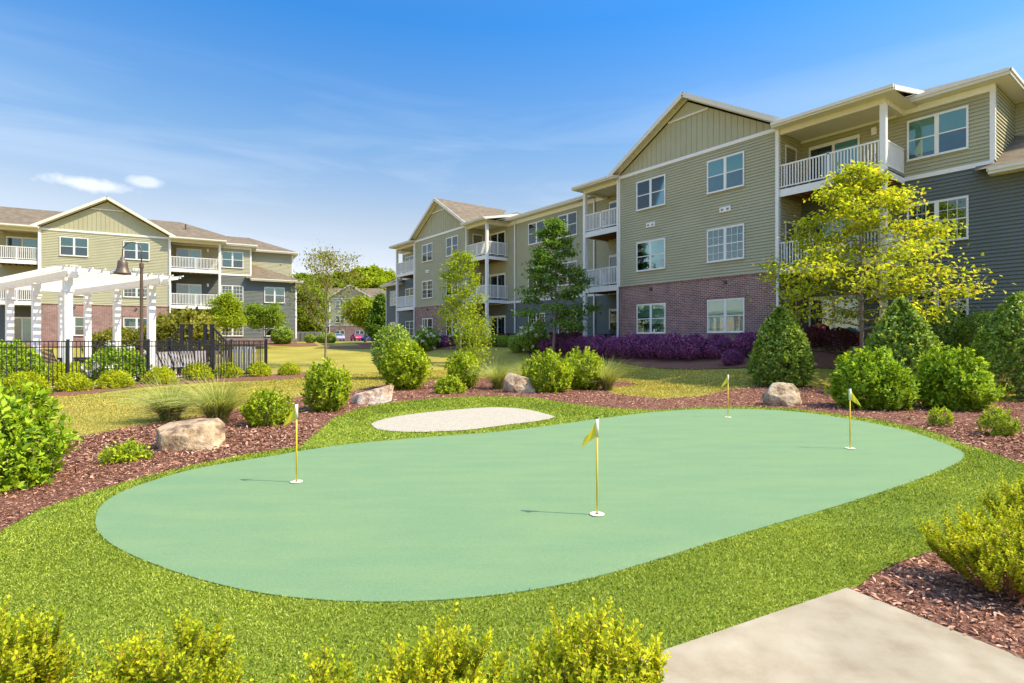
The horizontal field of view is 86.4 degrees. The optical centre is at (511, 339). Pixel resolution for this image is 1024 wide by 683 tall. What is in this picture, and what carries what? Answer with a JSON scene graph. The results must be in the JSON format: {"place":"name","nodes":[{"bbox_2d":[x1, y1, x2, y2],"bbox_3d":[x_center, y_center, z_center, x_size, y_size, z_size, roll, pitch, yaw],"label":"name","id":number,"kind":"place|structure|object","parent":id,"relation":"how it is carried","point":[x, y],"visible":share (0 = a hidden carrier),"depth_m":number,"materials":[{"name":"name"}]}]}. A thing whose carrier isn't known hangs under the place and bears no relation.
{"place":"outdoors","nodes":[
{"label":"outdoors","id":0,"kind":"place"},
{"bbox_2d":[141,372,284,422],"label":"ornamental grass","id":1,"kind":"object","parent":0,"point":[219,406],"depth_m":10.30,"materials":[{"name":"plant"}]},
{"bbox_2d":[464,359,541,388],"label":"ornamental grass","id":2,"kind":"object","parent":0,"point":[497,375],"depth_m":17.42,"materials":[{"name":"plant"}]},
{"bbox_2d":[0,0,1023,276],"label":"sky","id":3,"kind":"structure","parent":0,"point":[287,124],"materials":[{"name":"blue"}]},
{"bbox_2d":[7,341,1023,588],"bbox_3d":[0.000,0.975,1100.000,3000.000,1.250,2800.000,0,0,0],"label":"lawn ground","id":4,"kind":"structure","parent":0,"point":[357,361],"depth_m":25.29,"materials":[{"name":"plant"}]},
{"bbox_2d":[0,371,252,388],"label":"pool deck","id":5,"kind":"structure","parent":4,"relation":"on","point":[154,379],"depth_m":22.31,"materials":[{"name":"concrete"}]},
{"bbox_2d":[0,338,50,384],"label":"leafy shrub","id":6,"kind":"object","parent":5,"relation":"on","point":[18,359],"visible":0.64,"depth_m":17.48,"materials":[{"name":"green plant"}]},
{"bbox_2d":[0,265,183,372],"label":"pergola","id":7,"kind":"object","parent":5,"relation":"on","point":[65,283],"visible":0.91,"depth_m":22.16,"materials":[{"name":"wood"}]},
{"bbox_2d":[81,340,157,383],"bbox_3d":[-14.473,0.838,19.935,2.205,1.637,2.419,0,0,0],"label":"flowering shrub","id":8,"kind":"object","parent":5,"relation":"on","point":[125,361],"visible":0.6,"depth_m":19.51,"materials":[{"name":"green plant"}]},
{"bbox_2d":[113,242,143,382],"bbox_3d":[-14.081,-1.001,20.100,1.145,5.203,0.582,0,0,0],"label":"street lamp","id":9,"kind":"object","parent":5,"relation":"on","point":[122,268],"visible":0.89,"depth_m":20.05,"materials":[{"name":"brown metal"}]},
{"bbox_2d":[0,339,267,386],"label":"pool fence","id":10,"kind":"object","parent":4,"relation":"on","point":[146,346],"visible":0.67,"depth_m":20.24,"materials":[{"name":"black metal"}]},
{"bbox_2d":[0,196,303,343],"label":"apartment building","id":11,"kind":"structure","parent":4,"relation":"on","point":[98,234],"depth_m":47.84,"materials":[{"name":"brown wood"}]},
{"bbox_2d":[6,236,37,260],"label":"sliding door","id":12,"kind":"structure","parent":11,"relation":"in","point":[21,242],"depth_m":45.53,"materials":[{"name":"clear glass"}]},
{"bbox_2d":[14,317,30,340],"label":"sliding door","id":13,"kind":"structure","parent":11,"relation":"in","point":[22,325],"depth_m":45.55,"materials":[{"name":"clear glass"}]},
{"bbox_2d":[59,236,87,256],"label":"window","id":14,"kind":"structure","parent":11,"relation":"in","point":[69,246],"depth_m":45.62,"materials":[{"name":"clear glass"}]},
{"bbox_2d":[123,241,149,260],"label":"window","id":15,"kind":"structure","parent":11,"relation":"in","point":[131,251],"depth_m":47.72,"materials":[{"name":"clear glass"}]},
{"bbox_2d":[176,283,201,305],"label":"sliding door","id":16,"kind":"structure","parent":11,"relation":"in","point":[187,289],"depth_m":51.31,"materials":[{"name":"clear glass"}]},
{"bbox_2d":[176,248,201,268],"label":"sliding door","id":17,"kind":"structure","parent":11,"relation":"in","point":[181,252],"depth_m":51.31,"materials":[{"name":"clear glass"}]},
{"bbox_2d":[221,251,242,268],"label":"window","id":18,"kind":"structure","parent":11,"relation":"in","point":[229,259],"depth_m":53.10,"materials":[{"name":"clear glass"}]},
{"bbox_2d":[264,287,284,302],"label":"window","id":19,"kind":"structure","parent":11,"relation":"in","point":[272,294],"depth_m":54.93,"materials":[{"name":"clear glass"}]},
{"bbox_2d":[11,372,305,397],"bbox_3d":[-10.948,1.581,19.851,4.599,0.014,17.203,0,0,29],"label":"mulch bed","id":20,"kind":"object","parent":4,"relation":"on","point":[98,390],"visible":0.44,"depth_m":20.08,"materials":[{"name":"wood"}]},
{"bbox_2d":[1,369,52,394],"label":"golden mound","id":21,"kind":"object","parent":20,"relation":"on","point":[28,377],"visible":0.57,"depth_m":15.63,"materials":[{"name":"plant"}]},
{"bbox_2d":[52,371,95,391],"bbox_3d":[-13.625,1.307,16.923,1.100,0.661,1.112,0,0,0],"label":"golden mound","id":22,"kind":"object","parent":20,"relation":"on","point":[78,380],"visible":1,"depth_m":16.76,"materials":[{"name":"plant"}]},
{"bbox_2d":[94,369,136,388],"bbox_3d":[-13.005,1.293,17.953,1.133,0.699,1.132,0,0,-8],"label":"golden mound","id":23,"kind":"object","parent":20,"relation":"on","point":[111,380],"visible":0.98,"depth_m":17.73,"materials":[{"name":"plant"}]},
{"bbox_2d":[139,365,179,383],"bbox_3d":[-12.705,1.276,19.699,1.228,0.731,1.215,0,0,3],"label":"golden mound","id":24,"kind":"object","parent":20,"relation":"on","point":[164,373],"visible":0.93,"depth_m":19.49,"materials":[{"name":"plant"}]},
{"bbox_2d":[178,362,214,380],"bbox_3d":[-12.465,1.249,21.606,1.294,0.799,1.296,0,0,20],"label":"golden mound","id":25,"kind":"object","parent":20,"relation":"on","point":[192,370],"visible":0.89,"depth_m":21.30,"materials":[{"name":"plant"}]},
{"bbox_2d":[214,361,244,377],"bbox_3d":[-11.861,1.266,22.767,1.252,0.753,1.266,0,0,21],"label":"golden mound","id":26,"kind":"object","parent":20,"relation":"on","point":[234,369],"visible":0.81,"depth_m":22.57,"materials":[{"name":"plant"}]},
{"bbox_2d":[22,343,317,347],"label":"mulch bed","id":27,"kind":"object","parent":4,"relation":"on","point":[288,344],"visible":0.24,"depth_m":52.34,"materials":[{"name":"wood"}]},
{"bbox_2d":[270,325,293,343],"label":"round bush","id":28,"kind":"object","parent":27,"relation":"on","point":[284,335],"visible":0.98,"depth_m":52.75,"materials":[{"name":"green plant"}]},
{"bbox_2d":[156,306,223,361],"bbox_3d":[-20.777,-0.277,35.012,4.316,3.824,4.241,0,0,-1],"label":"round bush","id":29,"kind":"object","parent":4,"relation":"on","point":[167,327],"visible":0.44,"depth_m":34.03,"materials":[{"name":"green plant"}]},
{"bbox_2d":[166,324,227,368],"bbox_3d":[-15.895,0.415,27.500,3.060,2.360,0.180,0,0,0],"label":"black frame","id":30,"kind":"object","parent":4,"relation":"on","point":[190,330],"visible":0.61,"depth_m":27.47,"materials":[{"name":"metal"}]},
{"bbox_2d":[202,290,249,339],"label":"tree","id":31,"kind":"object","parent":4,"relation":"on","point":[225,311],"visible":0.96,"depth_m":46.03,"materials":[{"name":"green plant"}]},
{"bbox_2d":[243,301,288,338],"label":"tree","id":32,"kind":"object","parent":4,"relation":"on","point":[257,316],"visible":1,"depth_m":48.45,"materials":[{"name":"green plant"}]},
{"bbox_2d":[293,274,334,332],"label":"distant tree","id":33,"kind":"object","parent":4,"relation":"on","point":[303,325],"visible":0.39,"depth_m":82.09,"materials":[{"name":"green plant"}]},
{"bbox_2d":[278,239,375,361],"bbox_3d":[-10.521,-1.856,31.000,5.041,7.014,5.484,0,0,0],"label":"young tree","id":34,"kind":"object","parent":4,"relation":"on","point":[329,260],"visible":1,"depth_m":31.05,"materials":[{"name":"green plant"}]},
{"bbox_2d":[297,284,385,340],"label":"apartment building","id":35,"kind":"structure","parent":4,"relation":"on","point":[347,332],"depth_m":121.71,"materials":[{"name":"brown wood"}]},
{"bbox_2d":[339,295,374,341],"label":"distant tree","id":36,"kind":"object","parent":4,"relation":"on","point":[357,320],"visible":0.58,"depth_m":74.01,"materials":[{"name":"green plant"}]},
{"bbox_2d":[341,263,395,289],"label":"distant tree","id":37,"kind":"object","parent":4,"relation":"on","point":[377,277],"visible":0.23,"depth_m":151.38,"materials":[{"name":"green plant"}]},
{"bbox_2d":[362,292,385,341],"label":"distant tree","id":38,"kind":"object","parent":4,"relation":"on","point":[376,322],"visible":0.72,"depth_m":71.00,"materials":[{"name":"green plant"}]},
{"bbox_2d":[370,323,413,378],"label":"green shrub","id":39,"kind":"object","parent":4,"relation":"on","point":[390,334],"visible":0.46,"depth_m":21.61,"materials":[{"name":"green plant"}]},
{"bbox_2d":[431,247,497,354],"bbox_3d":[-3.025,-2.020,33.194,3.734,7.243,4.166,0,0,-41],"label":"slender tree","id":40,"kind":"object","parent":4,"relation":"on","point":[463,258],"visible":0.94,"depth_m":32.88,"materials":[{"name":"green plant"}]},
{"bbox_2d":[0,406,1023,682],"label":"turf fringe","id":41,"kind":"object","parent":4,"relation":"on","point":[294,658],"visible":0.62,"depth_m":3.34,"materials":[{"name":"green plant"}]},
{"bbox_2d":[0,594,86,682],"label":"boxwood","id":42,"kind":"object","parent":41,"relation":"on","point":[25,657],"visible":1,"depth_m":2.04,"materials":[{"name":"green plant"}]},
{"bbox_2d":[77,607,256,682],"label":"boxwood","id":43,"kind":"object","parent":41,"relation":"on","point":[155,667],"visible":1,"depth_m":1.91,"materials":[{"name":"green plant"}]},
{"bbox_2d":[256,634,376,682],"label":"boxwood","id":44,"kind":"object","parent":41,"relation":"on","point":[322,674],"visible":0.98,"depth_m":1.88,"materials":[{"name":"green plant"}]},
{"bbox_2d":[372,602,514,682],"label":"boxwood","id":45,"kind":"object","parent":41,"relation":"on","point":[426,666],"visible":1,"depth_m":1.86,"materials":[{"name":"green plant"}]},
{"bbox_2d":[371,407,553,431],"bbox_3d":[-0.988,1.576,10.903,3.795,0.001,2.470,0,0,-39],"label":"sand bunker","id":46,"kind":"object","parent":41,"relation":"on","point":[464,419],"visible":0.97,"depth_m":10.72},
{"bbox_2d":[355,398,593,418],"bbox_3d":[-0.976,1.520,12.542,5.362,0.140,3.143,0,0,-8],"label":"turf lip","id":47,"kind":"object","parent":41,"relation":"on","point":[456,404],"visible":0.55,"depth_m":12.90,"materials":[{"name":"plant"}]},
{"bbox_2d":[0,396,1023,682],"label":"turf blades","id":48,"kind":"object","parent":41,"relation":"on","point":[972,462],"visible":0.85,"depth_m":3.68,"materials":[{"name":"green plant"}]},
{"bbox_2d":[506,595,670,682],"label":"boxwood","id":49,"kind":"object","parent":41,"relation":"on","point":[599,660],"visible":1,"depth_m":1.94,"materials":[{"name":"green plant"}]},
{"bbox_2d":[0,377,1023,659],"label":"mulch bed","id":50,"kind":"object","parent":4,"relation":"on","point":[305,420],"visible":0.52,"depth_m":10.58,"materials":[{"name":"wood"}]},
{"bbox_2d":[0,374,84,494],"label":"leafy shrub","id":51,"kind":"object","parent":50,"relation":"on","point":[17,414],"visible":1,"depth_m":5.99,"materials":[{"name":"green plant"}]},
{"bbox_2d":[94,437,154,465],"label":"shrub","id":52,"kind":"object","parent":50,"relation":"on","point":[125,450],"visible":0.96,"depth_m":7.09,"materials":[{"name":"green plant"}]},
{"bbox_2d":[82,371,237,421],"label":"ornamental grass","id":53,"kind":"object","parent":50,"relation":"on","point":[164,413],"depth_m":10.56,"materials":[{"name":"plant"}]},
{"bbox_2d":[155,418,224,451],"bbox_3d":[-4.726,1.414,8.043,0.945,0.433,0.653,0,0,0],"label":"boulder","id":54,"kind":"object","parent":50,"relation":"on","point":[200,433],"visible":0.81,"depth_m":7.86,"materials":[{"name":"stone"}]},
{"bbox_2d":[239,387,294,426],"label":"lime shrub","id":55,"kind":"object","parent":50,"relation":"on","point":[250,413],"visible":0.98,"depth_m":9.96,"materials":[{"name":"green plant"}]},
{"bbox_2d":[300,357,352,411],"bbox_3d":[-4.174,1.019,12.263,1.140,1.284,1.163,0,0,0],"label":"lime shrub","id":56,"kind":"object","parent":50,"relation":"on","point":[327,377],"visible":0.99,"depth_m":12.01,"materials":[{"name":"green plant"}]},
{"bbox_2d":[352,385,393,404],"bbox_3d":[-3.465,1.377,13.583,1.018,0.501,0.567,0,0,0],"label":"boulder","id":57,"kind":"object","parent":50,"relation":"on","point":[382,395],"visible":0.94,"depth_m":13.40,"materials":[{"name":"stone"}]},
{"bbox_2d":[379,340,432,389],"bbox_3d":[-3.422,0.837,17.495,1.729,1.692,1.683,0,0,0],"label":"lime shrub","id":58,"kind":"object","parent":50,"relation":"on","point":[410,372],"visible":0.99,"depth_m":17.10,"materials":[{"name":"green plant"}]},
{"bbox_2d":[433,374,467,393],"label":"shrub","id":59,"kind":"object","parent":50,"relation":"on","point":[450,384],"visible":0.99,"depth_m":16.02,"materials":[{"name":"green plant"}]},
{"bbox_2d":[444,349,480,387],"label":"lime shrub","id":60,"kind":"object","parent":50,"relation":"on","point":[462,363],"visible":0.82,"depth_m":17.62,"materials":[{"name":"green plant"}]},
{"bbox_2d":[446,313,500,378],"bbox_3d":[-1.423,0.300,21.625,2.020,2.841,2.042,0,0,-44],"label":"tree","id":61,"kind":"object","parent":50,"relation":"on","point":[470,323],"visible":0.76,"depth_m":21.50,"materials":[{"name":"green plant"}]},
{"bbox_2d":[502,373,534,392],"bbox_3d":[0.204,1.321,16.491,0.993,0.619,0.593,0,0,0],"label":"boulder","id":62,"kind":"object","parent":50,"relation":"on","point":[513,383],"visible":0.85,"depth_m":16.29,"materials":[{"name":"stone"}]},
{"bbox_2d":[520,346,576,392],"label":"lime shrub","id":63,"kind":"object","parent":50,"relation":"on","point":[552,369],"visible":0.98,"depth_m":16.41,"materials":[{"name":"green plant"}]},
{"bbox_2d":[563,345,605,388],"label":"lime shrub","id":64,"kind":"object","parent":50,"relation":"on","point":[576,358],"visible":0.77,"depth_m":17.31,"materials":[{"name":"green plant"}]},
{"bbox_2d":[574,353,641,390],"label":"ornamental grass","id":65,"kind":"object","parent":50,"relation":"on","point":[607,380],"depth_m":17.04,"materials":[{"name":"plant"}]},
{"bbox_2d":[746,304,816,387],"bbox_3d":[9.179,0.212,18.531,2.130,2.859,2.116,0,0,0],"label":"cone shrub","id":66,"kind":"object","parent":50,"relation":"on","point":[781,335],"visible":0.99,"depth_m":18.04,"materials":[{"name":"green plant"}]},
{"bbox_2d":[762,382,801,405],"bbox_3d":[6.540,1.335,13.313,0.938,0.586,0.674,0,0,0],"label":"boulder","id":67,"kind":"object","parent":50,"relation":"on","point":[780,394],"visible":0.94,"depth_m":13.10,"materials":[{"name":"stone"}]},
{"bbox_2d":[824,346,920,410],"bbox_3d":[8.416,0.908,12.755,1.819,1.543,1.912,0,0,0],"label":"leafy shrub","id":68,"kind":"object","parent":50,"relation":"on","point":[884,377],"visible":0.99,"depth_m":12.37,"materials":[{"name":"green plant"}]},
{"bbox_2d":[861,295,945,392],"bbox_3d":[11.254,0.175,15.795,2.240,2.936,2.231,0,0,0],"label":"cone shrub","id":69,"kind":"object","parent":50,"relation":"on","point":[905,319],"visible":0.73,"depth_m":15.37,"materials":[{"name":"green plant"}]},
{"bbox_2d":[926,406,953,425],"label":"tiny shrub","id":70,"kind":"object","parent":50,"relation":"on","point":[935,419],"visible":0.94,"depth_m":10.04,"materials":[{"name":"green plant"}]},
{"bbox_2d":[909,344,1005,411],"bbox_3d":[10.199,0.888,12.573,1.786,1.607,1.800,0,0,0],"label":"leafy shrub","id":71,"kind":"object","parent":50,"relation":"on","point":[954,374],"visible":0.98,"depth_m":12.26,"materials":[{"name":"green plant"}]},
{"bbox_2d":[969,291,1023,398],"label":"cone shrub","id":72,"kind":"object","parent":50,"relation":"on","point":[1007,328],"visible":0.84,"depth_m":14.45,"materials":[{"name":"green plant"}]},
{"bbox_2d":[976,406,1022,436],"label":"tiny shrub","id":73,"kind":"object","parent":50,"relation":"on","point":[1002,415],"visible":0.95,"depth_m":8.94,"materials":[{"name":"green plant"}]},
{"bbox_2d":[95,409,964,602],"bbox_3d":[1.753,1.595,7.641,12.191,0.030,5.606,0,0,-33],"label":"putting green","id":74,"kind":"object","parent":4,"relation":"on","point":[449,517],"visible":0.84,"depth_m":5.34,"materials":[{"name":"green carpet"}]},
{"bbox_2d":[581,417,603,516],"bbox_3d":[0.724,1.137,4.910,0.216,0.878,0.132,0,0,0],"label":"golf flag","id":75,"kind":"object","parent":74,"relation":"on","point":[593,433],"visible":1,"depth_m":4.90,"materials":[{"name":"yellow plastic"}]},
{"bbox_2d":[506,217,610,354],"bbox_3d":[2.623,-2.862,30.680,5.901,8.013,5.126,0,0,0],"label":"dark tree","id":76,"kind":"object","parent":4,"relation":"on","point":[554,230],"visible":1,"depth_m":29.91,"materials":[{"name":"green plant"}]},
{"bbox_2d":[357,343,1023,380],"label":"mulch bed","id":77,"kind":"object","parent":4,"relation":"on","point":[824,359],"visible":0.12,"depth_m":23.30,"materials":[{"name":"wood"}]},
{"bbox_2d":[412,325,441,350],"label":"flowering shrub","id":78,"kind":"object","parent":77,"relation":"on","point":[427,338],"visible":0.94,"depth_m":42.94,"materials":[{"name":"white plant"}]},
{"bbox_2d":[517,322,550,351],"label":"flowering shrub","id":79,"kind":"object","parent":77,"relation":"on","point":[529,338],"visible":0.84,"depth_m":33.13,"materials":[{"name":"green plant"}]},
{"bbox_2d":[616,333,648,357],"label":"purple shrub","id":80,"kind":"object","parent":77,"relation":"on","point":[628,341],"visible":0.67,"depth_m":26.36,"materials":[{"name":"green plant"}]},
{"bbox_2d":[634,333,666,357],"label":"purple shrub","id":81,"kind":"object","parent":77,"relation":"on","point":[644,345],"visible":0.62,"depth_m":25.53,"materials":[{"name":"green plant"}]},
{"bbox_2d":[653,332,686,359],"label":"purple shrub","id":82,"kind":"object","parent":77,"relation":"on","point":[670,342],"visible":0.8,"depth_m":24.53,"materials":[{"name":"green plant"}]},
{"bbox_2d":[676,333,707,358],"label":"purple shrub","id":83,"kind":"object","parent":77,"relation":"on","point":[695,340],"visible":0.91,"depth_m":23.66,"materials":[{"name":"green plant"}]},
{"bbox_2d":[700,333,732,357],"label":"purple shrub","id":84,"kind":"object","parent":77,"relation":"on","point":[717,345],"visible":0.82,"depth_m":23.15,"materials":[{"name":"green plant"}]},
{"bbox_2d":[721,349,744,364],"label":"purple shrub","id":85,"kind":"object","parent":77,"relation":"on","point":[730,353],"visible":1,"depth_m":21.71,"materials":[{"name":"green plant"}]},
{"bbox_2d":[730,331,757,354],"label":"purple shrub","id":86,"kind":"object","parent":77,"relation":"on","point":[745,342],"visible":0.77,"depth_m":22.52,"materials":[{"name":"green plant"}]},
{"bbox_2d":[801,326,829,349],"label":"burgundy shrub","id":87,"kind":"object","parent":77,"relation":"on","point":[811,330],"visible":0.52,"depth_m":22.13,"materials":[{"name":"red plant"}]},
{"bbox_2d":[819,327,858,351],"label":"burgundy shrub","id":88,"kind":"object","parent":77,"relation":"on","point":[837,334],"visible":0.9,"depth_m":21.38,"materials":[{"name":"red plant"}]},
{"bbox_2d":[923,311,969,350],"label":"hedge shrub","id":89,"kind":"object","parent":77,"relation":"on","point":[947,330],"visible":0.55,"depth_m":18.89,"materials":[{"name":"green plant"}]},
{"bbox_2d":[954,310,1007,353],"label":"hedge shrub","id":90,"kind":"object","parent":77,"relation":"on","point":[980,318],"visible":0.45,"depth_m":18.36,"materials":[{"name":"green plant"}]},
{"bbox_2d":[379,67,1023,352],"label":"apartment building","id":91,"kind":"structure","parent":4,"relation":"on","point":[682,211],"depth_m":25.13,"materials":[{"name":"green"}]},
{"bbox_2d":[636,303,665,333],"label":"window","id":92,"kind":"structure","parent":91,"relation":"in","point":[651,318],"depth_m":28.89,"materials":[{"name":"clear glass"}]},
{"bbox_2d":[636,238,665,271],"bbox_3d":[7.346,-4.460,28.922,0.070,1.600,1.920,0,0,-37],"label":"window","id":93,"kind":"structure","parent":91,"relation":"in","point":[651,254],"depth_m":28.86,"materials":[{"name":"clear glass"}]},
{"bbox_2d":[636,174,665,211],"bbox_3d":[7.346,-7.760,28.922,0.070,1.600,1.920,0,0,-37],"label":"window","id":94,"kind":"structure","parent":91,"relation":"in","point":[651,192],"depth_m":28.86,"materials":[{"name":"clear glass"}]},
{"bbox_2d":[706,223,744,262],"bbox_3d":[9.948,-4.460,25.462,0.070,1.600,1.920,0,0,-37],"label":"window","id":95,"kind":"structure","parent":91,"relation":"in","point":[727,243],"depth_m":25.41,"materials":[{"name":"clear glass"}]},
{"bbox_2d":[706,151,744,194],"bbox_3d":[9.948,-7.760,25.462,0.070,1.600,1.920,0,0,-37],"label":"window","id":96,"kind":"structure","parent":91,"relation":"in","point":[724,173],"depth_m":25.41,"materials":[{"name":"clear glass"}]},
{"bbox_2d":[707,298,744,332],"bbox_3d":[9.966,-1.100,25.475,0.070,1.600,1.920,0,0,-37],"label":"window","id":97,"kind":"structure","parent":91,"relation":"in","point":[723,315],"depth_m":25.42,"materials":[{"name":"clear glass"}]},
{"bbox_2d":[785,144,796,188],"bbox_3d":[12.320,-7.460,24.073,1.000,2.080,0.030,0,0,-37],"label":"storage door","id":98,"kind":"structure","parent":91,"relation":"in","point":[786,149],"depth_m":24.10,"materials":[{"name":"paint"}]},
{"bbox_2d":[809,294,859,344],"bbox_3d":[13.887,-0.815,23.545,0.060,2.130,2.040,0,0,-37],"label":"sliding door","id":99,"kind":"structure","parent":91,"relation":"in","point":[812,322],"depth_m":23.50,"materials":[{"name":"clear glass"}]},
{"bbox_2d":[809,134,859,182],"bbox_3d":[13.887,-7.495,23.545,0.060,2.130,2.040,0,0,-37],"label":"sliding door","id":100,"kind":"structure","parent":91,"relation":"in","point":[847,142],"depth_m":23.48,"materials":[{"name":"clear glass"}]},
{"bbox_2d":[906,105,968,161],"bbox_3d":[16.073,-7.760,20.632,0.070,1.600,1.920,0,0,-37],"label":"window","id":101,"kind":"structure","parent":91,"relation":"in","point":[944,132],"depth_m":20.59,"materials":[{"name":"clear glass"}]},
{"bbox_2d":[907,287,968,330],"bbox_3d":[16.073,-1.100,20.632,0.070,1.600,1.920,0,0,-37],"label":"window","id":102,"kind":"structure","parent":91,"relation":"in","point":[962,299],"depth_m":20.37,"materials":[{"name":"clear glass"}]},
{"bbox_2d":[907,195,968,244],"bbox_3d":[16.073,-4.460,20.632,0.070,1.600,1.920,0,0,-37],"label":"window","id":103,"kind":"structure","parent":91,"relation":"in","point":[958,206],"depth_m":20.35,"materials":[{"name":"clear glass"}]},
{"bbox_2d":[623,588,1023,682],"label":"concrete walk","id":104,"kind":"structure","parent":4,"relation":"on","point":[846,635],"depth_m":2.75,"materials":[{"name":"concrete"}]},
{"bbox_2d":[747,160,1015,349],"bbox_3d":[12.156,-2.502,18.999,7.415,7.607,7.178,0,0,28],"label":"yellow tree","id":105,"kind":"object","parent":4,"relation":"on","point":[843,192],"visible":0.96,"depth_m":18.62,"materials":[{"name":"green plant"}]},
{"bbox_2d":[852,531,1023,657],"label":"mulch bed","id":106,"kind":"object","parent":4,"relation":"on","point":[971,613],"visible":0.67,"depth_m":3.33,"materials":[{"name":"wood"}]},
{"bbox_2d":[914,503,1023,599],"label":"boxwood","id":107,"kind":"object","parent":106,"relation":"on","point":[991,559],"visible":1,"depth_m":3.42,"materials":[{"name":"green plant"}]},
{"bbox_2d":[966,472,1023,537],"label":"boxwood","id":108,"kind":"object","parent":106,"relation":"on","point":[995,506],"visible":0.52,"depth_m":4.15,"materials":[{"name":"green plant"}]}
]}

